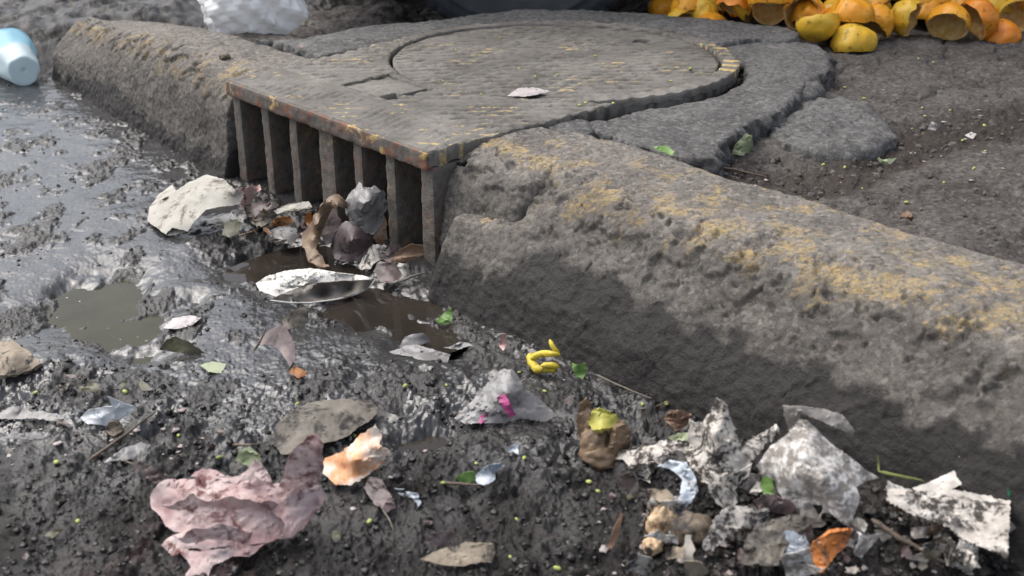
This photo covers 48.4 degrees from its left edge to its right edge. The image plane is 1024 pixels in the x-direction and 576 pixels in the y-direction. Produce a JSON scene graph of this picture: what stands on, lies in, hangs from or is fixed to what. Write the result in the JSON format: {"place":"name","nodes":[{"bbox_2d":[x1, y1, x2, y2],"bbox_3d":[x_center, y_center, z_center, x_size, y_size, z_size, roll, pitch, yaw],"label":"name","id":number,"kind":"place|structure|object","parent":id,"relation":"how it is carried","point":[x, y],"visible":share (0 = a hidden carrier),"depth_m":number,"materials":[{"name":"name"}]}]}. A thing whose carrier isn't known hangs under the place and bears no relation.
{"place":"outdoors","nodes":[
{"label":"outdoors","id":0,"kind":"place"},
{"bbox_2d":[0,0,1020,575],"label":"road","id":1,"kind":"structure","parent":0,"point":[86,150],"depth_m":1.29,"materials":[{"name":"asphalt"}]},
{"bbox_2d":[0,28,39,85],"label":"plastic cup","id":2,"kind":"object","parent":1,"relation":"on","point":[19,64],"visible":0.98,"depth_m":2.57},
{"bbox_2d":[0,340,42,378],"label":"flat stone","id":3,"kind":"object","parent":1,"relation":"on","point":[16,359],"visible":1,"depth_m":1.32,"materials":[{"name":"brown stone"}]},
{"bbox_2d":[0,406,75,439],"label":"plastic film","id":4,"kind":"object","parent":1,"relation":"on","point":[16,412],"visible":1,"depth_m":1.24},
{"bbox_2d":[81,396,134,425],"bbox_3d":[-0.433,0.128,1.209,0.064,0.038,0.013,3,24,6],"label":"white plastic","id":5,"kind":"object","parent":1,"relation":"on","point":[116,410],"visible":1,"depth_m":1.21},
{"bbox_2d":[105,420,124,437],"bbox_3d":[-0.420,0.147,1.204,0.018,0.015,0.015,17,29,32],"label":"brown bark","id":6,"kind":"object","parent":1,"relation":"on","point":[115,428],"visible":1,"depth_m":1.20,"materials":[{"name":"wood"}]},
{"bbox_2d":[88,410,156,459],"bbox_3d":[-0.402,0.153,1.183,0.010,0.017,0.089,15,28,29],"label":"dry twig","id":7,"kind":"object","parent":1,"relation":"on","point":[100,452],"visible":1,"depth_m":1.17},
{"bbox_2d":[0,84,245,283],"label":"mud crumbs","id":8,"kind":"object","parent":1,"relation":"on","point":[88,237],"visible":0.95,"depth_m":1.85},
{"bbox_2d":[105,442,149,462],"bbox_3d":[-0.391,0.169,1.161,0.049,0.009,0.021,-16,29,-32],"label":"plastic film","id":9,"kind":"object","parent":1,"relation":"on","point":[129,452],"visible":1,"depth_m":1.16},
{"bbox_2d":[46,267,223,363],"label":"puddle","id":10,"kind":"object","parent":1,"relation":"on","point":[100,314],"visible":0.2,"depth_m":1.51,"materials":[{"name":"grey liquid"}]},
{"bbox_2d":[132,462,169,483],"bbox_3d":[-0.361,0.182,1.127,0.045,0.015,0.011,9,26,18],"label":"dead leaf","id":11,"kind":"object","parent":1,"relation":"on","point":[150,473],"visible":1,"depth_m":1.12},
{"bbox_2d":[52,17,308,178],"bbox_3d":[-0.720,-0.418,2.348,0.251,0.227,0.941,-20,31,-37],"label":"kerb stone","id":12,"kind":"object","parent":1,"relation":"on","point":[163,84],"visible":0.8,"depth_m":2.18,"materials":[{"name":"concrete"}]},
{"bbox_2d":[160,336,203,354],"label":"dead leaf","id":13,"kind":"object","parent":1,"relation":"on","point":[176,344],"visible":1,"depth_m":1.38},
{"bbox_2d":[164,315,200,328],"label":"pale scrap","id":14,"kind":"object","parent":1,"relation":"on","point":[181,322],"visible":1,"depth_m":1.45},
{"bbox_2d":[147,175,243,235],"bbox_3d":[-0.525,-0.140,1.788,0.212,0.062,0.126,19,30,35],"label":"dried husk","id":15,"kind":"object","parent":1,"relation":"on","point":[182,209],"visible":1,"depth_m":1.76,"materials":[{"name":"beige plant"}]},
{"bbox_2d":[222,219,240,237],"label":"dead leaf","id":16,"kind":"object","parent":1,"relation":"on","point":[231,228],"visible":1,"depth_m":1.73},
{"bbox_2d":[150,434,326,575],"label":"pink napkin","id":17,"kind":"object","parent":1,"relation":"on","point":[205,510],"visible":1,"depth_m":1.02,"materials":[{"name":"paper"}]},
{"bbox_2d":[235,184,260,206],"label":"pink scrap","id":18,"kind":"object","parent":1,"relation":"on","point":[250,194],"visible":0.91,"depth_m":1.79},
{"bbox_2d":[236,447,260,466],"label":"green leaf","id":19,"kind":"object","parent":1,"relation":"on","point":[247,456],"visible":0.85,"depth_m":1.13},
{"bbox_2d":[243,201,278,220],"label":"dead leaf","id":20,"kind":"object","parent":1,"relation":"on","point":[251,210],"visible":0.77,"depth_m":1.76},
{"bbox_2d":[259,324,295,366],"bbox_3d":[-0.276,0.066,1.368,0.027,0.028,0.074,-20,31,-37],"label":"dead leaf","id":21,"kind":"object","parent":1,"relation":"on","point":[278,336],"visible":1,"depth_m":1.37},
{"bbox_2d":[251,203,312,228],"bbox_3d":[-0.351,-0.109,1.727,0.107,0.038,0.029,4,24,8],"label":"curled leaf","id":22,"kind":"object","parent":1,"relation":"on","point":[261,219],"visible":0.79,"depth_m":1.73,"materials":[{"name":"beige plant"}]},
{"bbox_2d":[282,307,308,329],"bbox_3d":[-0.275,0.038,1.435,0.040,0.030,0.013,7,25,16],"label":"bark curl","id":23,"kind":"object","parent":1,"relation":"on","point":[295,318],"visible":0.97,"depth_m":1.43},
{"bbox_2d":[273,398,380,454],"bbox_3d":[-0.194,0.140,1.202,0.062,0.022,0.129,21,32,39],"label":"sodden paper","id":24,"kind":"object","parent":1,"relation":"on","point":[327,421],"visible":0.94,"depth_m":1.19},
{"bbox_2d":[190,243,471,353],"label":"puddle","id":25,"kind":"object","parent":1,"relation":"on","point":[368,309],"visible":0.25,"depth_m":1.54,"materials":[{"name":"brown liquid"}]},
{"bbox_2d":[270,226,299,244],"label":"plastic scrap","id":26,"kind":"object","parent":25,"relation":"on","point":[290,235],"visible":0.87,"depth_m":1.72,"materials":[{"name":"grey plastic"}]},
{"bbox_2d":[256,268,374,303],"bbox_3d":[-0.268,-0.010,1.568,0.151,0.033,0.094,-11,26,-22],"label":"broken cup","id":27,"kind":"object","parent":25,"relation":"in","point":[303,286],"visible":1,"depth_m":1.56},
{"bbox_2d":[302,194,346,268],"bbox_3d":[-0.282,-0.084,1.643,0.074,0.089,0.081,4,24,8],"label":"twisted peel","id":28,"kind":"object","parent":25,"relation":"on","point":[311,235],"visible":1,"depth_m":1.65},
{"bbox_2d":[321,211,372,261],"bbox_3d":[-0.249,-0.075,1.660,0.088,0.064,0.048,6,25,13],"label":"dark leaf mass","id":29,"kind":"object","parent":25,"relation":"on","point":[351,242],"visible":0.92,"depth_m":1.66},
{"bbox_2d":[345,182,387,235],"bbox_3d":[-0.216,-0.114,1.654,0.060,0.074,0.045,18,30,35],"label":"crumpled bag","id":30,"kind":"object","parent":29,"relation":"on","point":[366,208],"visible":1,"depth_m":1.65,"materials":[{"name":"grey plastic"}]},
{"bbox_2d":[358,244,386,269],"bbox_3d":[-0.197,-0.046,1.633,0.047,0.036,0.031,-11,26,-23],"label":"white scrap","id":31,"kind":"object","parent":25,"relation":"on","point":[371,258],"visible":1,"depth_m":1.63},
{"bbox_2d":[323,424,389,485],"bbox_3d":[-0.154,0.161,1.112,0.075,0.061,0.028,6,25,12],"label":"orange paper","id":32,"kind":"object","parent":1,"relation":"on","point":[360,457],"visible":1,"depth_m":1.11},
{"bbox_2d":[364,477,395,512],"bbox_3d":[-0.127,0.197,1.089,0.017,0.016,0.042,-14,28,-29],"label":"dead leaf","id":33,"kind":"object","parent":1,"relation":"on","point":[379,494],"visible":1,"depth_m":1.09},
{"bbox_2d":[373,214,386,244],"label":"dead leaf","id":34,"kind":"object","parent":1,"relation":"on","point":[380,236],"visible":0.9,"depth_m":1.66,"materials":[{"name":"brown plant"}]},
{"bbox_2d":[373,261,401,282],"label":"dead leaf","id":35,"kind":"object","parent":1,"relation":"on","point":[387,272],"visible":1,"depth_m":1.59,"materials":[{"name":"plant"}]},
{"bbox_2d":[379,244,400,262],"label":"dead leaf","id":36,"kind":"object","parent":1,"relation":"on","point":[389,254],"visible":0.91,"depth_m":1.62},
{"bbox_2d":[391,244,423,263],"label":"dead leaf","id":37,"kind":"object","parent":1,"relation":"on","point":[410,252],"visible":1,"depth_m":1.60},
{"bbox_2d":[396,436,453,451],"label":"puddle","id":38,"kind":"object","parent":1,"relation":"on","point":[433,443],"visible":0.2,"depth_m":1.22,"materials":[{"name":"brown liquid"}]},
{"bbox_2d":[390,333,472,362],"bbox_3d":[-0.102,0.076,1.408,0.082,0.019,0.076,13,27,26],"label":"plastic film","id":39,"kind":"object","parent":1,"relation":"on","point":[409,346],"visible":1,"depth_m":1.40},
{"bbox_2d":[424,530,456,546],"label":"dead leaf","id":40,"kind":"object","parent":1,"relation":"on","point":[440,538],"visible":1,"depth_m":1.02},
{"bbox_2d":[420,542,495,566],"bbox_3d":[-0.048,0.235,1.006,0.068,0.018,0.020,0,24,0],"label":"paper scrap","id":41,"kind":"object","parent":1,"relation":"on","point":[464,554],"visible":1,"depth_m":1.01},
{"bbox_2d":[0,403,982,575],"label":"paper flecks","id":42,"kind":"object","parent":1,"relation":"on","point":[603,548],"visible":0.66,"depth_m":1.02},
{"bbox_2d":[475,444,518,485],"bbox_3d":[-0.012,0.173,1.122,0.022,0.015,0.067,17,29,32],"label":"plastic scrap","id":43,"kind":"object","parent":1,"relation":"on","point":[485,475],"visible":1,"depth_m":1.11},
{"bbox_2d":[439,127,566,253],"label":"concrete block","id":44,"kind":"structure","parent":1,"relation":"on","point":[506,176],"depth_m":1.55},
{"bbox_2d":[454,369,556,424],"bbox_3d":[-0.007,0.117,1.231,0.111,0.049,0.042,0,24,0],"label":"printed wrapper","id":45,"kind":"object","parent":1,"relation":"on","point":[525,403],"visible":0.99,"depth_m":1.23,"materials":[{"name":"grey plastic"}]},
{"bbox_2d":[0,297,1022,575],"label":"mud crumbs","id":46,"kind":"object","parent":1,"relation":"on","point":[364,571],"visible":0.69,"depth_m":1.08,"materials":[{"name":"soil"}]},
{"bbox_2d":[526,339,560,373],"bbox_3d":[0.035,0.081,1.328,0.043,0.036,0.029,6,25,13],"label":"yellow peel","id":47,"kind":"object","parent":1,"relation":"on","point":[544,367],"visible":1,"depth_m":1.32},
{"bbox_2d":[576,397,631,471],"bbox_3d":[0.093,0.150,1.141,0.056,0.070,0.049,0,24,0],"label":"fruit skin","id":48,"kind":"object","parent":1,"relation":"on","point":[604,435],"visible":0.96,"depth_m":1.13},
{"bbox_2d":[607,513,622,548],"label":"dead leaf","id":49,"kind":"object","parent":1,"relation":"on","point":[615,534],"visible":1,"depth_m":1.01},
{"bbox_2d":[617,472,637,489],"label":"dead leaf","id":50,"kind":"object","parent":1,"relation":"on","point":[628,480],"visible":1,"depth_m":1.08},
{"bbox_2d":[625,552,653,575],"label":"paper scrap","id":51,"kind":"object","parent":1,"relation":"on","point":[643,565],"visible":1,"depth_m":0.97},
{"bbox_2d":[627,461,659,482],"bbox_3d":[0.124,0.176,1.086,0.028,0.026,0.055,8,26,18],"label":"paper scrap","id":52,"kind":"object","parent":1,"relation":"on","point":[634,468],"visible":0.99,"depth_m":1.09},
{"bbox_2d":[641,537,662,556],"bbox_3d":[0.125,0.230,1.015,0.019,0.016,0.020,9,26,19],"label":"bread crust","id":53,"kind":"object","parent":1,"relation":"on","point":[655,545],"visible":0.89,"depth_m":1.01},
{"bbox_2d":[616,440,689,479],"bbox_3d":[0.133,0.166,1.105,0.078,0.032,0.035,6,25,13],"label":"torn card","id":54,"kind":"object","parent":1,"relation":"on","point":[660,451],"visible":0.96,"depth_m":1.10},
{"bbox_2d":[645,499,677,544],"bbox_3d":[0.137,0.215,1.031,0.032,0.058,0.027,0,24,0],"label":"bread crust","id":55,"kind":"object","parent":1,"relation":"on","point":[660,517],"visible":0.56,"depth_m":1.02},
{"bbox_2d":[648,488,675,500],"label":"paper scrap","id":56,"kind":"object","parent":1,"relation":"on","point":[661,495],"visible":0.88,"depth_m":1.04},
{"bbox_2d":[645,529,678,544],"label":"paper scrap","id":57,"kind":"object","parent":1,"relation":"on","point":[658,534],"visible":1,"depth_m":1.00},
{"bbox_2d":[645,498,679,516],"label":"paper scrap","id":58,"kind":"object","parent":1,"relation":"on","point":[673,505],"visible":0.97,"depth_m":1.02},
{"bbox_2d":[664,410,691,430],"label":"dead leaf","id":59,"kind":"object","parent":1,"relation":"on","point":[677,420],"visible":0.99,"depth_m":1.21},
{"bbox_2d":[681,535,694,560],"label":"paper scrap","id":60,"kind":"object","parent":1,"relation":"on","point":[689,551],"visible":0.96,"depth_m":0.99,"materials":[{"name":"grey paper"}]},
{"bbox_2d":[666,510,712,548],"bbox_3d":[0.161,0.217,1.018,0.047,0.035,0.034,0,24,0],"label":"stone","id":61,"kind":"object","parent":1,"relation":"on","point":[696,526],"visible":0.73,"depth_m":1.01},
{"bbox_2d":[683,560,707,575],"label":"paper scrap","id":62,"kind":"object","parent":1,"relation":"on","point":[695,568],"visible":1,"depth_m":0.97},
{"bbox_2d":[685,398,752,490],"bbox_3d":[0.190,0.144,1.065,0.044,0.086,0.070,-13,27,-27],"label":"torn card","id":63,"kind":"object","parent":1,"relation":"on","point":[715,456],"visible":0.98,"depth_m":1.05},
{"bbox_2d":[428,132,1023,570],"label":"kerb stone","id":64,"kind":"object","parent":1,"relation":"on","point":[674,284],"visible":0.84,"depth_m":1.24,"materials":[{"name":"concrete"}]},
{"bbox_2d":[707,487,744,508],"bbox_3d":[0.195,0.190,1.034,0.037,0.020,0.013,-12,27,-25],"label":"paper scrap","id":65,"kind":"object","parent":1,"relation":"on","point":[725,497],"visible":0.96,"depth_m":1.03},
{"bbox_2d":[703,506,769,551],"bbox_3d":[0.195,0.208,0.995,0.065,0.032,0.018,-7,25,-14],"label":"torn card","id":66,"kind":"object","parent":1,"relation":"on","point":[728,521],"visible":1,"depth_m":0.99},
{"bbox_2d":[724,471,763,495],"bbox_3d":[0.220,0.182,1.053,0.055,0.029,0.013,-12,27,-25],"label":"paper scrap","id":67,"kind":"object","parent":1,"relation":"on","point":[747,484],"visible":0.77,"depth_m":1.05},
{"bbox_2d":[740,424,779,462],"bbox_3d":[0.233,0.149,1.085,0.057,0.023,0.017,-21,32,-39],"label":"torn card","id":68,"kind":"object","parent":1,"relation":"on","point":[752,448],"visible":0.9,"depth_m":1.08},
{"bbox_2d":[753,494,796,514],"bbox_3d":[0.232,0.191,1.004,0.040,0.020,0.004,11,26,22],"label":"dead leaf","id":69,"kind":"object","parent":1,"relation":"on","point":[775,503],"visible":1,"depth_m":1.00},
{"bbox_2d":[739,514,815,565],"bbox_3d":[0.226,0.216,0.979,0.072,0.029,0.031,-20,31,-37],"label":"sodden paper","id":70,"kind":"object","parent":1,"relation":"on","point":[767,544],"visible":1,"depth_m":0.98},
{"bbox_2d":[783,530,810,554],"bbox_3d":[0.242,0.220,0.977,0.028,0.021,0.016,0,24,0],"label":"wet wrapper","id":71,"kind":"object","parent":1,"relation":"on","point":[796,541],"visible":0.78,"depth_m":0.98,"materials":[{"name":"white plastic"}]},
{"bbox_2d":[780,547,814,575],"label":"paper scrap","id":72,"kind":"object","parent":1,"relation":"on","point":[792,565],"visible":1,"depth_m":0.95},
{"bbox_2d":[800,505,825,527],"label":"paper scrap","id":73,"kind":"object","parent":1,"relation":"on","point":[810,511],"visible":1,"depth_m":1.00,"materials":[{"name":"grey paper"}]},
{"bbox_2d":[757,419,878,523],"bbox_3d":[0.268,0.163,0.991,0.107,0.084,0.057,4,25,9],"label":"grey tissue","id":74,"kind":"object","parent":1,"relation":"on","point":[804,464],"visible":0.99,"depth_m":0.99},
{"bbox_2d":[783,405,854,433],"bbox_3d":[0.280,0.121,1.036,0.069,0.035,0.013,0,24,0],"label":"grey leaf","id":75,"kind":"object","parent":74,"relation":"on","point":[825,416],"visible":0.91,"depth_m":1.03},
{"bbox_2d":[632,460,1023,575],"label":"soil clods","id":76,"kind":"object","parent":1,"relation":"on","point":[870,511],"visible":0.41,"depth_m":1.01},
{"bbox_2d":[657,460,698,542],"bbox_3d":[0.153,0.189,1.036,0.035,0.036,0.094,0,24,0],"label":"plastic wisp","id":77,"kind":"object","parent":76,"relation":"on","point":[689,490],"visible":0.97,"depth_m":1.05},
{"bbox_2d":[810,528,852,573],"bbox_3d":[0.266,0.220,0.956,0.038,0.036,0.022,0,24,0],"label":"orange peel","id":78,"kind":"object","parent":1,"relation":"on","point":[827,547],"visible":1,"depth_m":0.96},
{"bbox_2d":[853,531,882,557],"bbox_3d":[0.300,0.215,0.960,0.029,0.024,0.007,-6,25,-14],"label":"paper scrap","id":79,"kind":"object","parent":1,"relation":"on","point":[865,543],"visible":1,"depth_m":0.96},
{"bbox_2d":[871,518,946,563],"bbox_3d":[0.337,0.216,0.969,0.066,0.024,0.008,13,27,26],"label":"dry twig","id":80,"kind":"object","parent":1,"relation":"on","point":[886,529],"visible":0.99,"depth_m":0.97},
{"bbox_2d":[911,524,945,538],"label":"paper scrap","id":81,"kind":"object","parent":1,"relation":"on","point":[918,532],"visible":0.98,"depth_m":1.00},
{"bbox_2d":[912,471,961,491],"bbox_3d":[0.396,0.165,1.029,0.074,0.033,0.019,-7,25,-16],"label":"curled strip","id":82,"kind":"object","parent":1,"relation":"on","point":[949,481],"visible":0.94,"depth_m":1.03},
{"bbox_2d":[886,480,1010,557],"bbox_3d":[0.376,0.192,0.987,0.104,0.025,0.076,9,26,20],"label":"white board","id":83,"kind":"object","parent":1,"relation":"on","point":[984,522],"visible":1,"depth_m":0.98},
{"bbox_2d":[944,546,980,567],"bbox_3d":[0.376,0.228,0.958,0.008,0.029,0.047,-4,25,-10],"label":"paper scrap","id":84,"kind":"object","parent":1,"relation":"on","point":[969,559],"visible":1,"depth_m":0.95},
{"bbox_2d":[952,539,978,574],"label":"paper scrap","id":85,"kind":"object","parent":1,"relation":"on","point":[963,546],"visible":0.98,"depth_m":0.95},
{"bbox_2d":[204,0,1023,264],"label":"pavement","id":86,"kind":"structure","parent":0,"point":[909,81],"depth_m":1.78,"materials":[{"name":"concrete"}]},
{"bbox_2d":[197,0,308,34],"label":"plastic bag","id":87,"kind":"object","parent":86,"relation":"on","point":[285,17],"visible":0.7,"depth_m":2.43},
{"bbox_2d":[226,20,739,265],"bbox_3d":[-0.004,-0.249,2.064,0.878,0.321,0.659,-20,31,-38],"label":"drain inlet","id":88,"kind":"object","parent":86,"relation":"in","point":[343,125],"visible":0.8,"depth_m":1.78,"materials":[{"name":"metal"}]},
{"bbox_2d":[393,26,717,99],"bbox_3d":[0.078,-0.408,2.076,0.586,0.029,0.586,0,24,0],"label":"manhole cover","id":89,"kind":"object","parent":88,"relation":"on","point":[486,62],"visible":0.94,"depth_m":2.04,"materials":[{"name":"metal"}]},
{"bbox_2d":[507,87,548,96],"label":"white scrap","id":90,"kind":"object","parent":89,"relation":"on","point":[525,92],"visible":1,"depth_m":1.82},
{"bbox_2d":[423,0,626,18],"bbox_3d":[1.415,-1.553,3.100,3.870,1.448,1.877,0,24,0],"label":"garbage bag","id":91,"kind":"object","parent":86,"relation":"on","point":[447,9],"visible":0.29,"depth_m":2.60,"materials":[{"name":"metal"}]},
{"bbox_2d":[255,9,799,58],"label":"concrete slab","id":92,"kind":"structure","parent":86,"relation":"on","point":[724,33],"depth_m":2.30,"materials":[{"name":"concrete"}]},
{"bbox_2d":[547,119,595,137],"bbox_3d":[0.087,-0.223,1.700,0.083,0.047,0.094,-13,27,-26],"label":"slab fragment","id":93,"kind":"object","parent":86,"relation":"on","point":[575,125],"visible":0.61,"depth_m":1.68,"materials":[{"name":"concrete"}]},
{"bbox_2d":[647,0,672,14],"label":"orange half","id":94,"kind":"object","parent":86,"relation":"on","point":[656,7],"visible":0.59,"depth_m":2.60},
{"bbox_2d":[589,42,836,177],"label":"concrete slab","id":95,"kind":"structure","parent":86,"relation":"on","point":[762,98],"depth_m":1.77,"materials":[{"name":"concrete"}]},
{"bbox_2d":[699,12,726,19],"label":"orange half","id":96,"kind":"object","parent":86,"relation":"on","point":[712,15],"visible":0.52,"depth_m":2.46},
{"bbox_2d":[689,0,718,17],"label":"orange half","id":97,"kind":"object","parent":96,"relation":"on","point":[703,6],"visible":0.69,"depth_m":2.49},
{"bbox_2d":[732,133,752,155],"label":"green leaf","id":98,"kind":"object","parent":86,"relation":"on","point":[743,145],"visible":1,"depth_m":1.66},
{"bbox_2d":[750,4,785,24],"bbox_3d":[0.553,-0.615,2.465,0.090,0.084,0.053,-3,29,-7],"label":"orange half","id":99,"kind":"object","parent":86,"relation":"on","point":[763,14],"visible":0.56,"depth_m":2.48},
{"bbox_2d":[733,4,758,21],"bbox_3d":[0.509,-0.623,2.453,0.055,0.089,0.094,40,36,11],"label":"orange half","id":100,"kind":"object","parent":99,"relation":"on","point":[740,12],"visible":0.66,"depth_m":2.44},
{"bbox_2d":[716,0,751,16],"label":"orange half","id":101,"kind":"object","parent":100,"relation":"on","point":[726,5],"visible":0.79,"depth_m":2.42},
{"bbox_2d":[783,0,820,29],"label":"orange half","id":102,"kind":"object","parent":86,"relation":"on","point":[788,8],"visible":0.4,"depth_m":2.42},
{"bbox_2d":[790,0,824,23],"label":"orange half","id":103,"kind":"object","parent":86,"relation":"on","point":[803,8],"visible":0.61,"depth_m":2.40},
{"bbox_2d":[801,81,825,101],"bbox_3d":[0.506,-0.324,1.954,0.052,0.058,0.146,13,27,27],"label":"concrete chunk","id":104,"kind":"object","parent":86,"relation":"on","point":[813,90],"visible":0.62,"depth_m":1.93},
{"bbox_2d":[795,13,840,41],"bbox_3d":[0.621,-0.525,2.304,0.090,0.053,0.084,-8,4,-18],"label":"orange half","id":105,"kind":"object","parent":86,"relation":"on","point":[817,27],"visible":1,"depth_m":2.27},
{"bbox_2d":[747,0,792,6],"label":"orange half","id":106,"kind":"object","parent":105,"relation":"on","point":[771,3],"visible":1,"depth_m":2.34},
{"bbox_2d":[768,96,897,162],"bbox_3d":[0.518,-0.243,1.811,0.192,0.076,0.342,12,27,26],"label":"concrete chunk","id":107,"kind":"object","parent":86,"relation":"on","point":[830,130],"visible":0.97,"depth_m":1.73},
{"bbox_2d":[818,7,857,25],"bbox_3d":[0.671,-0.557,2.367,0.090,0.053,0.084,-9,6,-18],"label":"orange half","id":108,"kind":"object","parent":86,"relation":"on","point":[825,11],"visible":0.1,"depth_m":2.35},
{"bbox_2d":[829,0,874,22],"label":"orange half","id":109,"kind":"object","parent":108,"relation":"on","point":[860,11],"visible":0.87,"depth_m":2.29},
{"bbox_2d":[830,23,877,52],"bbox_3d":[0.690,-0.507,2.301,0.094,0.056,0.089,-13,25,-27],"label":"orange half","id":110,"kind":"object","parent":86,"relation":"on","point":[852,37],"visible":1,"depth_m":2.27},
{"bbox_2d":[724,42,1023,250],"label":"grit","id":111,"kind":"object","parent":86,"relation":"on","point":[841,176],"visible":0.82,"depth_m":1.65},
{"bbox_2d":[863,4,893,37],"bbox_3d":[0.755,-0.557,2.347,0.079,0.055,0.081,34,8,-30],"label":"orange half","id":112,"kind":"object","parent":86,"relation":"on","point":[882,24],"visible":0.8,"depth_m":2.32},
{"bbox_2d":[891,0,923,35],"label":"orange half","id":113,"kind":"object","parent":86,"relation":"on","point":[906,13],"visible":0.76,"depth_m":2.35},
{"bbox_2d":[925,2,971,40],"bbox_3d":[0.909,-0.560,2.367,0.090,0.084,0.053,13,65,27],"label":"orange half","id":114,"kind":"object","parent":86,"relation":"on","point":[950,21],"visible":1,"depth_m":2.38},
{"bbox_2d":[961,0,999,39],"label":"orange half","id":115,"kind":"object","parent":86,"relation":"on","point":[984,14],"visible":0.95,"depth_m":2.34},
{"bbox_2d":[982,19,1021,43],"bbox_3d":[1.024,-0.535,2.385,0.081,0.055,0.079,0,20,0],"label":"orange half","id":116,"kind":"object","parent":86,"relation":"on","point":[1007,31],"visible":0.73,"depth_m":2.36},
{"bbox_2d":[998,0,1023,31],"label":"orange half","id":117,"kind":"object","parent":86,"relation":"on","point":[1018,21],"visible":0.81,"depth_m":2.45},
{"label":"orange half","id":118,"kind":"object","parent":86,"relation":"on","visible":0},
{"bbox_2d":[671,0,697,11],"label":"orange half","id":119,"kind":"object","parent":118,"relation":"on","point":[685,5],"visible":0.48,"depth_m":2.49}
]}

